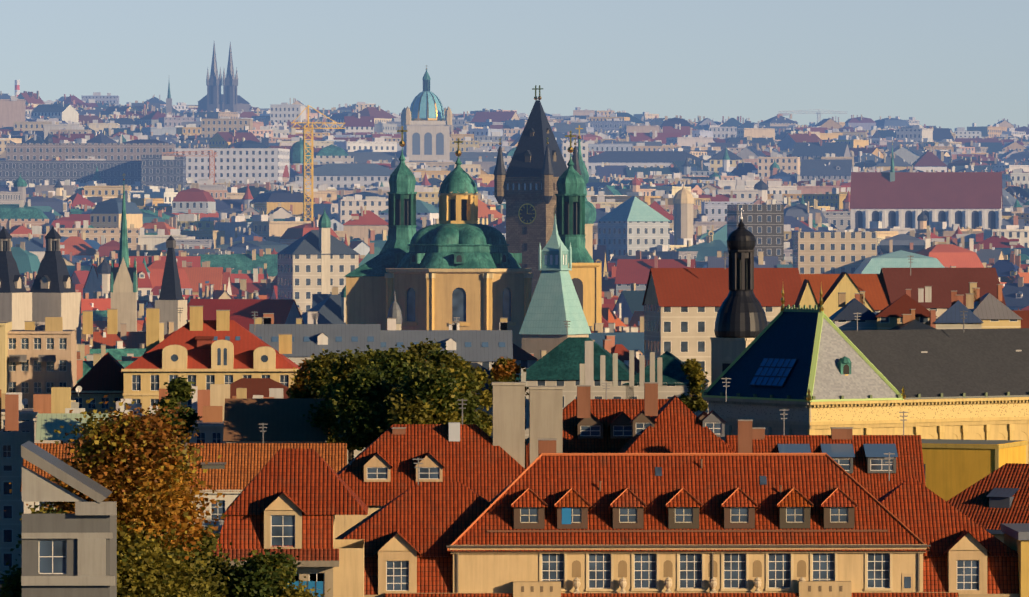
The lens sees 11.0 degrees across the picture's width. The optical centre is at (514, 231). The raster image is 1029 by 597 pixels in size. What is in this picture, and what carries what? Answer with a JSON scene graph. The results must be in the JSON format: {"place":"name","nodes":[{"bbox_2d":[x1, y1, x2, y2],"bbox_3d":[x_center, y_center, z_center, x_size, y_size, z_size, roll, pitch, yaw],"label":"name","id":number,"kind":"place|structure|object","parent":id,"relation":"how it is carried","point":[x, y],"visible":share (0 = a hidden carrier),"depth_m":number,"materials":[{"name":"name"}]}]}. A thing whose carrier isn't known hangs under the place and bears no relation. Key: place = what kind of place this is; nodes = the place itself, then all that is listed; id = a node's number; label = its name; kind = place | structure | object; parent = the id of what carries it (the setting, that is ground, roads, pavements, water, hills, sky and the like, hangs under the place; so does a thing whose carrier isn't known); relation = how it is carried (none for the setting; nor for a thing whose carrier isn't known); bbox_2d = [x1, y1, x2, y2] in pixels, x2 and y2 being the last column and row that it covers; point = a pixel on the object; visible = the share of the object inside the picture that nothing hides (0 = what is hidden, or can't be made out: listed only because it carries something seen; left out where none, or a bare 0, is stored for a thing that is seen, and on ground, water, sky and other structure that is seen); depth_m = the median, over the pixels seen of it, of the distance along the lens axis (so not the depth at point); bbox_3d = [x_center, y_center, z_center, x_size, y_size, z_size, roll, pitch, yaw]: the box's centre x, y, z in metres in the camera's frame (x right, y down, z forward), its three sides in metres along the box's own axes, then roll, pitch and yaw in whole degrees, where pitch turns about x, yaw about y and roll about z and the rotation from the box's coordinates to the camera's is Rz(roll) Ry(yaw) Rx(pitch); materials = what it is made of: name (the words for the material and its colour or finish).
{"place":"outdoors","nodes":[
{"label":"outdoors","id":0,"kind":"place"},
{"bbox_2d":[0,0,1028,131],"label":"sky","id":1,"kind":"structure","parent":0,"point":[951,64],"materials":[{"name":"blue"}]},
{"bbox_3d":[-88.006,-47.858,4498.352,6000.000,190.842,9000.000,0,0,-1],"label":"ground","id":2,"kind":"structure","parent":0,"visible":0},
{"bbox_2d":[0,338,707,596],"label":"trees","id":3,"kind":"object","parent":2,"relation":"on","point":[138,466],"visible":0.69,"depth_m":424.46,"materials":[{"name":"green plant"}]},
{"bbox_2d":[0,125,767,383],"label":"towers","id":4,"kind":"structure","parent":2,"relation":"on","point":[322,260],"depth_m":996.89,"materials":[{"name":"metal"}]},
{"bbox_2d":[344,126,601,347],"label":"church","id":5,"kind":"structure","parent":2,"relation":"on","point":[472,299],"depth_m":990.14,"materials":[{"name":"beige paint"}]},
{"bbox_2d":[396,157,520,268],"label":"st nicholas domes","id":6,"kind":"structure","parent":5,"relation":"attached to","point":[458,179],"depth_m":992.60,"materials":[{"name":"green metal"}]},
{"bbox_2d":[0,42,1002,273],"bbox_3d":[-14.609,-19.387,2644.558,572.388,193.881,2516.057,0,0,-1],"label":"distant buildings","id":7,"kind":"structure","parent":2,"relation":"on","point":[631,226],"depth_m":2101.67,"materials":[{"name":"paint"}]},
{"bbox_2d":[0,91,1028,382],"bbox_3d":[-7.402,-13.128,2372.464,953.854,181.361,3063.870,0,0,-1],"label":"city building","id":8,"kind":"structure","parent":2,"relation":"on","point":[234,239],"depth_m":1896.34,"materials":[{"name":"paint"}]},
{"bbox_2d":[0,253,1028,579],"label":"buildings","id":9,"kind":"structure","parent":2,"relation":"on","point":[934,353],"depth_m":736.06,"materials":[{"name":"stone"}]},
{"bbox_2d":[21,382,1028,596],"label":"buildings","id":10,"kind":"structure","parent":2,"relation":"on","point":[584,494],"depth_m":471.04,"materials":[{"name":"tile"}]},
{"bbox_2d":[494,85,581,295],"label":"town hall tower","id":11,"kind":"structure","parent":2,"relation":"on","point":[525,186],"depth_m":1145.87,"materials":[{"name":"grey stone"}]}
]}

